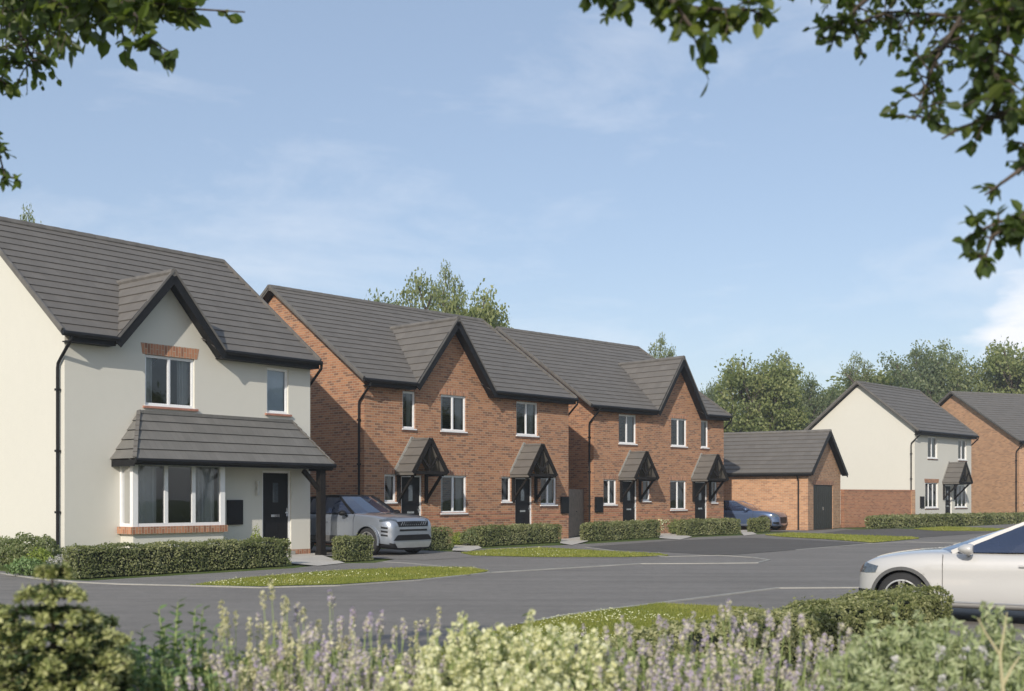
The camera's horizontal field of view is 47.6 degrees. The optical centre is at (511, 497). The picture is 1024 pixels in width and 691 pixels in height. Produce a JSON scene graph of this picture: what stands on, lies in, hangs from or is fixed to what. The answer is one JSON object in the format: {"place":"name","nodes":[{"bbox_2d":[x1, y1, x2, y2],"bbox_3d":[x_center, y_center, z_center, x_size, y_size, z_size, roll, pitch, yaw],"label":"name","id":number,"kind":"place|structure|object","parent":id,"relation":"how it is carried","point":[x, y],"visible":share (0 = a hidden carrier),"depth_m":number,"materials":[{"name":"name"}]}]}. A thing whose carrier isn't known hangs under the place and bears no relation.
{"place":"outdoors","nodes":[
{"label":"outdoors","id":0,"kind":"place"},
{"bbox_2d":[287,552,343,565],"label":"garden path","id":1,"kind":"structure","parent":0,"point":[312,559],"depth_m":28.43,"materials":[{"name":"concrete"}]},
{"bbox_2d":[310,546,484,559],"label":"driveway","id":2,"kind":"structure","parent":0,"point":[404,554],"depth_m":31.62,"materials":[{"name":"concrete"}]},
{"bbox_2d":[310,495,430,554],"bbox_3d":[-4.374,0.728,32.805,4.401,1.644,2.313,0,0,39],"label":"parked car","id":3,"kind":"object","parent":2,"relation":"on","point":[383,524],"visible":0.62,"depth_m":31.70,"materials":[{"name":"silver metal"}]},
{"bbox_2d":[0,523,1016,580],"bbox_3d":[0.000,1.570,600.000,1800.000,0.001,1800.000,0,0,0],"label":"ground","id":4,"kind":"structure","parent":0,"point":[124,576],"depth_m":29.61,"materials":[{"name":"green plant"}]},
{"bbox_2d":[4,532,40,565],"bbox_3d":[-10.757,1.141,25.713,0.874,0.831,0.927,0,0,33],"label":"shrub","id":5,"kind":"object","parent":4,"relation":"on","point":[16,548],"visible":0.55,"depth_m":25.48,"materials":[{"name":"green plant"}]},
{"bbox_2d":[3,555,49,575],"bbox_3d":[-9.638,1.351,23.067,0.715,0.416,0.866,0,0,22],"label":"shrub","id":6,"kind":"object","parent":4,"relation":"on","point":[18,567],"visible":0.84,"depth_m":22.89,"materials":[{"name":"green plant"}]},
{"bbox_2d":[28,534,63,562],"bbox_3d":[-10.171,1.167,25.335,0.728,0.778,0.706,0,0,0],"label":"shrub","id":7,"kind":"object","parent":4,"relation":"on","point":[53,548],"visible":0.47,"depth_m":25.22,"materials":[{"name":"green plant"}]},
{"bbox_2d":[0,0,244,191],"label":"overhanging tree","id":8,"kind":"object","parent":4,"relation":"on","point":[139,18],"visible":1,"depth_m":5.08,"materials":[{"name":"green plant"}]},
{"bbox_2d":[0,216,336,561],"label":"rendered house","id":9,"kind":"structure","parent":4,"relation":"on","point":[150,393],"depth_m":28.42,"materials":[{"name":"paint"}]},
{"bbox_2d":[141,342,198,410],"bbox_3d":[-8.496,-2.962,28.638,0.349,1.575,1.670,0,0,39],"label":"window","id":10,"kind":"structure","parent":9,"relation":"in","point":[171,352],"depth_m":28.65,"materials":[{"name":"white plastic"}]},
{"bbox_2d":[117,465,227,547],"bbox_3d":[-8.243,0.340,28.308,0.600,2.420,2.740,0,0,39],"label":"bay window","id":11,"kind":"structure","parent":9,"relation":"in","point":[138,523],"depth_m":27.85,"materials":[{"name":"plastic"}]},
{"bbox_2d":[265,368,291,416],"bbox_3d":[-6.324,-2.842,31.190,0.220,1.275,0.870,0,0,39],"label":"window","id":12,"kind":"structure","parent":9,"relation":"in","point":[276,378],"depth_m":31.31,"materials":[{"name":"white plastic"}]},
{"bbox_2d":[262,471,295,554],"bbox_3d":[-6.309,0.410,31.145,0.240,2.280,1.080,0,0,39],"label":"front door","id":13,"kind":"structure","parent":9,"relation":"in","point":[275,484],"depth_m":31.21,"materials":[{"name":"black paint"}]},
{"bbox_2d":[61,536,291,578],"bbox_3d":[-6.934,1.210,24.635,0.772,0.709,5.568,0,0,37],"label":"hedge","id":14,"kind":"object","parent":4,"relation":"on","point":[111,559],"visible":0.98,"depth_m":24.12,"materials":[{"name":"green plant"}]},
{"bbox_2d":[195,567,485,585],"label":"grass verge","id":15,"kind":"object","parent":4,"relation":"on","point":[346,577],"depth_m":22.13,"materials":[{"name":"plant"}]},
{"bbox_2d":[331,533,374,560],"bbox_3d":[-3.944,1.219,28.782,0.677,0.686,1.123,0,0,39],"label":"hedge","id":16,"kind":"object","parent":4,"relation":"on","point":[354,547],"visible":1,"depth_m":28.55,"materials":[{"name":"green plant"}]},
{"bbox_2d":[0,544,762,586],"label":"footway","id":17,"kind":"structure","parent":4,"relation":"on","point":[499,563],"depth_m":26.97,"materials":[{"name":"concrete"}]},
{"bbox_2d":[0,547,769,587],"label":"kerb","id":18,"kind":"structure","parent":17,"relation":"on","point":[764,560],"depth_m":22.24,"materials":[{"name":"concrete"}]},
{"bbox_2d":[364,267,444,312],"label":"tree","id":19,"kind":"object","parent":4,"relation":"on","point":[419,285],"visible":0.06,"depth_m":69.39,"materials":[{"name":"green plant"}]},
{"bbox_2d":[260,284,578,545],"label":"brick house","id":20,"kind":"structure","parent":4,"relation":"on","point":[456,423],"depth_m":39.72,"materials":[{"name":"brick"}]},
{"bbox_2d":[382,468,397,504],"bbox_3d":[-4.015,-0.370,37.571,0.329,1.200,0.760,0,0,43],"label":"window","id":21,"kind":"structure","parent":20,"relation":"in","point":[388,472],"depth_m":37.67,"materials":[{"name":"white plastic"}]},
{"bbox_2d":[401,388,417,431],"bbox_3d":[-3.463,-2.940,38.163,0.329,1.520,0.820,0,0,43],"label":"window","id":22,"kind":"structure","parent":20,"relation":"in","point":[408,428],"depth_m":38.30,"materials":[{"name":"white plastic"}]},
{"bbox_2d":[401,475,420,515],"bbox_3d":[-3.353,0.340,38.224,0.090,2.180,0.920,0,0,43],"label":"front door","id":23,"kind":"structure","parent":20,"relation":"in","point":[411,500],"depth_m":38.28,"materials":[{"name":"black paint"}]},
{"bbox_2d":[438,388,468,434],"bbox_3d":[-2.075,-2.940,39.659,0.329,1.520,1.460,0,0,43],"label":"window","id":24,"kind":"structure","parent":20,"relation":"in","point":[458,394],"depth_m":39.74,"materials":[{"name":"white plastic"}]},
{"bbox_2d":[440,469,468,515],"bbox_3d":[-2.065,-0.180,39.670,0.329,1.580,1.490,0,0,43],"label":"window","id":25,"kind":"structure","parent":20,"relation":"in","point":[460,474],"depth_m":39.96,"materials":[{"name":"white plastic"}]},
{"bbox_2d":[515,478,530,523],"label":"front door","id":26,"kind":"structure","parent":20,"relation":"in","point":[523,500],"depth_m":42.26,"materials":[{"name":"black paint"}]},
{"bbox_2d":[515,400,539,438],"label":"window","id":27,"kind":"structure","parent":20,"relation":"in","point":[530,434],"depth_m":42.62,"materials":[{"name":"white plastic"}]},
{"bbox_2d":[569,489,583,536],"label":"garden gate","id":28,"kind":"structure","parent":20,"relation":"attached to","point":[576,508],"depth_m":45.67,"materials":[{"name":"wood"}]},
{"bbox_2d":[421,526,453,549],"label":"hedge","id":29,"kind":"object","parent":4,"relation":"on","point":[439,538],"visible":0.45,"depth_m":34.98,"materials":[{"name":"green plant"}]},
{"bbox_2d":[428,259,467,312],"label":"tree","id":30,"kind":"object","parent":4,"relation":"on","point":[447,276],"visible":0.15,"depth_m":73.94,"materials":[{"name":"green plant"}]},
{"bbox_2d":[436,278,513,328],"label":"tree","id":31,"kind":"object","parent":4,"relation":"on","point":[488,315],"visible":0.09,"depth_m":68.89,"materials":[{"name":"green plant"}]},
{"bbox_2d":[469,522,562,545],"bbox_3d":[0.168,1.188,39.206,0.802,0.763,4.646,0,0,36],"label":"hedge","id":32,"kind":"object","parent":4,"relation":"on","point":[496,534],"visible":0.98,"depth_m":38.80,"materials":[{"name":"green plant"}]},
{"bbox_2d":[381,603,757,683],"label":"grass verge","id":33,"kind":"object","parent":4,"relation":"on","point":[672,615],"depth_m":14.43,"materials":[{"name":"plant"}]},
{"bbox_2d":[210,548,706,662],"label":"daisies","id":34,"kind":"object","parent":33,"relation":"on","point":[511,624],"visible":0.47,"depth_m":14.98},
{"bbox_2d":[190,526,1004,684],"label":"grass","id":35,"kind":"structure","parent":4,"relation":"on","point":[550,553],"depth_m":22.07,"materials":[{"name":"plant"}]},
{"bbox_2d":[495,326,732,535],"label":"brick house","id":36,"kind":"structure","parent":4,"relation":"on","point":[646,435],"depth_m":50.38,"materials":[{"name":"brick"}]},
{"bbox_2d":[602,474,617,506],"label":"window","id":37,"kind":"structure","parent":36,"relation":"in","point":[606,477],"depth_m":47.99,"materials":[{"name":"white plastic"}]},
{"bbox_2d":[618,413,637,446],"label":"window","id":38,"kind":"structure","parent":36,"relation":"in","point":[629,443],"depth_m":49.05,"materials":[{"name":"white plastic"}]},
{"bbox_2d":[623,481,635,520],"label":"front door","id":39,"kind":"structure","parent":36,"relation":"in","point":[629,501],"depth_m":48.89,"materials":[{"name":"black paint"}]},
{"bbox_2d":[669,476,687,511],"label":"window","id":40,"kind":"structure","parent":36,"relation":"in","point":[679,479],"depth_m":51.40,"materials":[{"name":"white plastic"}]},
{"bbox_2d":[669,413,688,448],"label":"window","id":41,"kind":"structure","parent":36,"relation":"in","point":[681,417],"depth_m":51.45,"materials":[{"name":"white plastic"}]},
{"bbox_2d":[695,482,705,518],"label":"front door","id":42,"kind":"structure","parent":36,"relation":"in","point":[700,502],"depth_m":52.34,"materials":[{"name":"black paint"}]},
{"bbox_2d":[579,519,660,540],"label":"hedge","id":43,"kind":"object","parent":4,"relation":"on","point":[618,529],"visible":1,"depth_m":43.47,"materials":[{"name":"green plant"}]},
{"bbox_2d":[647,332,676,358],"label":"tree","id":44,"kind":"object","parent":4,"relation":"on","point":[660,346],"visible":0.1,"depth_m":83.76,"materials":[{"name":"green plant"}]},
{"bbox_2d":[441,583,954,689],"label":"hedge","id":45,"kind":"object","parent":4,"relation":"on","point":[826,616],"visible":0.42,"depth_m":9.59,"materials":[{"name":"green plant"}]},
{"bbox_2d":[676,517,740,535],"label":"hedge","id":46,"kind":"object","parent":4,"relation":"on","point":[702,526],"visible":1,"depth_m":48.61,"materials":[{"name":"green plant"}]},
{"bbox_2d":[747,516,769,532],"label":"hedge","id":47,"kind":"object","parent":4,"relation":"on","point":[758,524],"visible":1,"depth_m":52.60,"materials":[{"name":"green plant"}]},
{"bbox_2d":[713,353,812,432],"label":"tree","id":48,"kind":"object","parent":4,"relation":"on","point":[766,397],"visible":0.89,"depth_m":90.11,"materials":[{"name":"green plant"}]},
{"bbox_2d":[737,348,812,431],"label":"tree","id":49,"kind":"object","parent":4,"relation":"on","point":[784,357],"visible":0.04,"depth_m":98.83,"materials":[{"name":"green plant"}]},
{"bbox_2d":[724,429,847,529],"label":"garage","id":50,"kind":"structure","parent":4,"relation":"on","point":[793,476],"depth_m":57.03,"materials":[{"name":"brick"}]},
{"bbox_2d":[813,485,831,529],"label":"garage door","id":51,"kind":"structure","parent":50,"relation":"in","point":[822,494],"depth_m":57.40,"materials":[{"name":"grey metal"}]},
{"bbox_2d":[578,0,1023,279],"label":"overhanging tree","id":52,"kind":"object","parent":4,"relation":"on","point":[996,88],"visible":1,"depth_m":3.67,"materials":[{"name":"green plant"}]},
{"bbox_2d":[789,372,841,429],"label":"tree","id":53,"kind":"object","parent":4,"relation":"on","point":[817,405],"visible":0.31,"depth_m":93.65,"materials":[{"name":"green plant"}]},
{"bbox_2d":[837,351,876,389],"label":"tree","id":54,"kind":"object","parent":4,"relation":"on","point":[849,374],"visible":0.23,"depth_m":107.73,"materials":[{"name":"green plant"}]},
{"bbox_2d":[840,489,914,527],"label":"boundary wall","id":55,"kind":"structure","parent":4,"relation":"on","point":[858,506],"depth_m":62.05,"materials":[{"name":"brick"}]},
{"bbox_2d":[819,364,965,400],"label":"tree","id":56,"kind":"object","parent":4,"relation":"on","point":[881,378],"visible":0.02,"depth_m":110.79,"materials":[{"name":"green plant"}]},
{"bbox_2d":[877,339,970,402],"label":"tree","id":57,"kind":"object","parent":4,"relation":"on","point":[927,381],"visible":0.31,"depth_m":102.78,"materials":[{"name":"green plant"}]},
{"bbox_2d":[864,511,1023,527],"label":"hedge","id":58,"kind":"object","parent":4,"relation":"on","point":[906,520],"visible":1,"depth_m":64.02,"materials":[{"name":"green plant"}]},
{"bbox_2d":[923,338,967,392],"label":"tree","id":59,"kind":"object","parent":4,"relation":"on","point":[944,348],"visible":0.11,"depth_m":111.38,"materials":[{"name":"green plant"}]},
{"bbox_2d":[940,341,1023,395],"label":"tree","id":60,"kind":"object","parent":4,"relation":"on","point":[957,374],"visible":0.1,"depth_m":102.16,"materials":[{"name":"green plant"}]},
{"bbox_2d":[972,336,1023,393],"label":"tree","id":61,"kind":"object","parent":4,"relation":"on","point":[1005,366],"visible":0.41,"depth_m":99.16,"materials":[{"name":"green plant"}]},
{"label":"planting bed","id":62,"kind":"structure","parent":4,"relation":"on","visible":0},
{"bbox_2d":[0,603,46,690],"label":"conifer","id":63,"kind":"object","parent":62,"relation":"on","point":[12,623],"visible":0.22,"depth_m":3.86,"materials":[{"name":"green plant"}]},
{"bbox_2d":[0,561,135,690],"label":"shrub","id":64,"kind":"object","parent":62,"relation":"on","point":[53,672],"visible":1,"depth_m":3.62,"materials":[{"name":"green plant"}]},
{"bbox_2d":[62,612,153,690],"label":"conifer","id":65,"kind":"object","parent":62,"relation":"on","point":[112,620],"visible":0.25,"depth_m":3.97,"materials":[{"name":"green plant"}]},
{"bbox_2d":[92,642,187,688],"bbox_3d":[-1.595,0.869,4.720,0.737,0.683,0.841,0,0,32],"label":"shrub","id":66,"kind":"object","parent":62,"relation":"on","point":[144,651],"visible":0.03,"depth_m":4.62,"materials":[{"name":"green plant"}]},
{"bbox_2d":[120,648,161,690],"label":"leafy plant","id":67,"kind":"object","parent":62,"relation":"on","point":[152,672],"visible":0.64,"depth_m":3.94,"materials":[{"name":"green plant"}]},
{"bbox_2d":[148,598,185,690],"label":"leafy plant","id":68,"kind":"object","parent":62,"relation":"on","point":[163,649],"visible":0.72,"depth_m":4.24,"materials":[{"name":"green plant"}]},
{"bbox_2d":[153,653,194,690],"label":"leafy plant","id":69,"kind":"object","parent":62,"relation":"on","point":[173,673],"visible":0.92,"depth_m":3.89,"materials":[{"name":"green plant"}]},
{"bbox_2d":[152,604,211,687],"bbox_3d":[-1.250,0.800,4.379,0.199,0.796,0.156,0,0,-33],"label":"leafy plant","id":70,"kind":"object","parent":62,"relation":"on","point":[194,619],"visible":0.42,"depth_m":4.38,"materials":[{"name":"green plant"}]},
{"bbox_2d":[179,623,233,690],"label":"leafy plant","id":71,"kind":"object","parent":62,"relation":"on","point":[198,653],"visible":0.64,"depth_m":4.17,"materials":[{"name":"green plant"}]},
{"bbox_2d":[133,648,290,690],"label":"lavender","id":72,"kind":"object","parent":62,"relation":"on","point":[177,677],"visible":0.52,"depth_m":4.01,"materials":[{"name":"purple plant"}]},
{"bbox_2d":[138,637,306,690],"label":"shrub","id":73,"kind":"object","parent":62,"relation":"on","point":[244,659],"visible":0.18,"depth_m":4.57,"materials":[{"name":"green plant"}]},
{"bbox_2d":[164,600,301,690],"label":"lavender","id":74,"kind":"object","parent":62,"relation":"on","point":[249,647],"visible":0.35,"depth_m":4.33,"materials":[{"name":"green plant"}]},
{"bbox_2d":[186,661,339,690],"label":"lavender","id":75,"kind":"object","parent":62,"relation":"on","point":[267,668],"visible":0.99,"depth_m":3.70,"materials":[{"name":"purple plant"}]},
{"bbox_2d":[196,578,372,690],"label":"lavender","id":76,"kind":"object","parent":62,"relation":"on","point":[300,654],"visible":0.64,"depth_m":4.18,"materials":[{"name":"purple plant"}]},
{"bbox_2d":[216,621,377,690],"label":"lavender","id":77,"kind":"object","parent":62,"relation":"on","point":[302,665],"visible":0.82,"depth_m":3.92,"materials":[{"name":"purple plant"}]},
{"bbox_2d":[230,638,418,690],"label":"shrub","id":78,"kind":"object","parent":62,"relation":"on","point":[337,660],"visible":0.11,"depth_m":4.93,"materials":[{"name":"green plant"}]},
{"bbox_2d":[265,648,411,690],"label":"lavender","id":79,"kind":"object","parent":62,"relation":"on","point":[338,678],"visible":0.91,"depth_m":3.71,"materials":[{"name":"purple plant"}]},
{"bbox_2d":[255,590,423,690],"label":"lavender","id":80,"kind":"object","parent":62,"relation":"on","point":[340,622],"visible":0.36,"depth_m":4.44,"materials":[{"name":"purple plant"}]},
{"bbox_2d":[301,609,457,690],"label":"lavender","id":81,"kind":"object","parent":62,"relation":"on","point":[380,627],"visible":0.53,"depth_m":4.16,"materials":[{"name":"purple plant"}]},
{"bbox_2d":[357,663,454,690],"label":"flowering shrub","id":82,"kind":"object","parent":62,"relation":"on","point":[399,669],"visible":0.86,"depth_m":3.69,"materials":[{"name":"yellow plant"}]},
{"bbox_2d":[372,606,478,690],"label":"lavender","id":83,"kind":"object","parent":62,"relation":"on","point":[416,645],"visible":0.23,"depth_m":4.56,"materials":[{"name":"purple plant"}]},
{"bbox_2d":[394,611,547,690],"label":"flowering shrub","id":84,"kind":"object","parent":62,"relation":"on","point":[467,668],"visible":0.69,"depth_m":3.96,"materials":[{"name":"yellow plant"}]},
{"bbox_2d":[461,640,584,690],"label":"flowering shrub","id":85,"kind":"object","parent":62,"relation":"on","point":[522,681],"visible":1,"depth_m":3.63,"materials":[{"name":"green plant"}]},
{"bbox_2d":[474,608,650,690],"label":"flowering shrub","id":86,"kind":"object","parent":62,"relation":"on","point":[561,669],"visible":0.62,"depth_m":4.00,"materials":[{"name":"green plant"}]},
{"bbox_2d":[545,637,681,690],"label":"shrub","id":87,"kind":"object","parent":62,"relation":"on","point":[614,650],"visible":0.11,"depth_m":4.62,"materials":[{"name":"green plant"}]},
{"bbox_2d":[558,615,702,690],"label":"lavender","id":88,"kind":"object","parent":62,"relation":"on","point":[629,639],"visible":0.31,"depth_m":4.42,"materials":[{"name":"purple plant"}]},
{"bbox_2d":[567,661,702,690],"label":"lavender","id":89,"kind":"object","parent":62,"relation":"on","point":[628,671],"visible":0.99,"depth_m":3.70,"materials":[{"name":"purple plant"}]},
{"bbox_2d":[592,611,745,690],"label":"lavender","id":90,"kind":"object","parent":62,"relation":"on","point":[659,653],"visible":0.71,"depth_m":4.28,"materials":[{"name":"purple plant"}]},
{"bbox_2d":[631,649,762,690],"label":"lavender","id":91,"kind":"object","parent":62,"relation":"on","point":[715,684],"visible":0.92,"depth_m":3.91,"materials":[{"name":"purple plant"}]},
{"bbox_2d":[611,645,792,690],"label":"shrub","id":92,"kind":"object","parent":62,"relation":"on","point":[719,664],"visible":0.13,"depth_m":4.99,"materials":[{"name":"green plant"}]},
{"bbox_2d":[646,598,818,690],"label":"lavender","id":93,"kind":"object","parent":62,"relation":"on","point":[750,666],"visible":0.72,"depth_m":4.27,"materials":[{"name":"purple plant"}]},
{"bbox_2d":[708,663,841,690],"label":"lavender","id":94,"kind":"object","parent":62,"relation":"on","point":[781,675],"visible":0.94,"depth_m":3.93,"materials":[{"name":"purple plant"}]},
{"bbox_2d":[710,609,865,690],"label":"lavender","id":95,"kind":"object","parent":62,"relation":"on","point":[806,642],"visible":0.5,"depth_m":4.49,"materials":[{"name":"purple plant"}]},
{"bbox_2d":[783,641,909,690],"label":"sage shrub","id":96,"kind":"object","parent":62,"relation":"on","point":[880,683],"visible":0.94,"depth_m":3.79,"materials":[{"name":"green plant"}]},
{"bbox_2d":[808,609,995,690],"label":"sage shrub","id":97,"kind":"object","parent":62,"relation":"on","point":[893,646],"visible":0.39,"depth_m":3.98,"materials":[{"name":"green plant"}]},
{"bbox_2d":[889,644,992,690],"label":"flowering plant","id":98,"kind":"object","parent":62,"relation":"on","point":[941,649],"visible":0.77,"depth_m":3.71,"materials":[{"name":"green plant"}]},
{"bbox_2d":[977,612,1019,690],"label":"dry stalk","id":99,"kind":"object","parent":98,"relation":"attached to","point":[1003,681],"visible":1,"depth_m":3.40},
{"bbox_2d":[896,601,1023,690],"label":"sage shrub","id":100,"kind":"object","parent":62,"relation":"on","point":[1015,681],"visible":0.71,"depth_m":3.87,"materials":[{"name":"green plant"}]},
{"bbox_2d":[0,524,1023,690],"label":"road","id":101,"kind":"structure","parent":0,"point":[489,600],"depth_m":18.44,"materials":[{"name":"asphalt"}]},
{"bbox_2d":[517,587,858,624],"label":"kerb","id":102,"kind":"structure","parent":101,"relation":"on","point":[671,601],"depth_m":18.21,"materials":[{"name":"concrete"}]},
{"bbox_2d":[859,522,1023,610],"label":"parked car","id":103,"kind":"object","parent":101,"relation":"on","point":[972,573],"visible":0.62,"depth_m":14.17,"materials":[{"name":"white paint"}]},
{"bbox_2d":[0,0,1023,414],"label":"sky","id":104,"kind":"structure","parent":0,"point":[557,157],"materials":[{"name":"blue"}]},
{"bbox_2d":[589,538,859,554],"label":"driveway","id":105,"kind":"structure","parent":0,"point":[726,546],"depth_m":37.66,"materials":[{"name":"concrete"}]},
{"bbox_2d":[768,530,808,531],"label":"driveway","id":106,"kind":"structure","parent":0,"point":[788,530],"depth_m":54.97,"materials":[{"name":"concrete"}]},
{"bbox_2d":[724,500,787,529],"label":"parked car","id":107,"kind":"object","parent":106,"relation":"on","point":[743,511],"visible":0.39,"depth_m":55.38,"materials":[{"name":"blue paint"}]},
{"bbox_2d":[804,381,978,524],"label":"rendered house","id":108,"kind":"structure","parent":0,"point":[887,437],"depth_m":66.96,"materials":[{"name":"paint"}]},
{"bbox_2d":[826,528,990,537],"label":"driveway","id":109,"kind":"structure","parent":0,"point":[905,532],"depth_m":51.85,"materials":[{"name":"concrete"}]},
{"bbox_2d":[937,391,1023,512],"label":"brick house","id":110,"kind":"structure","parent":0,"point":[994,422],"depth_m":78.94,"materials":[{"name":"brick"}]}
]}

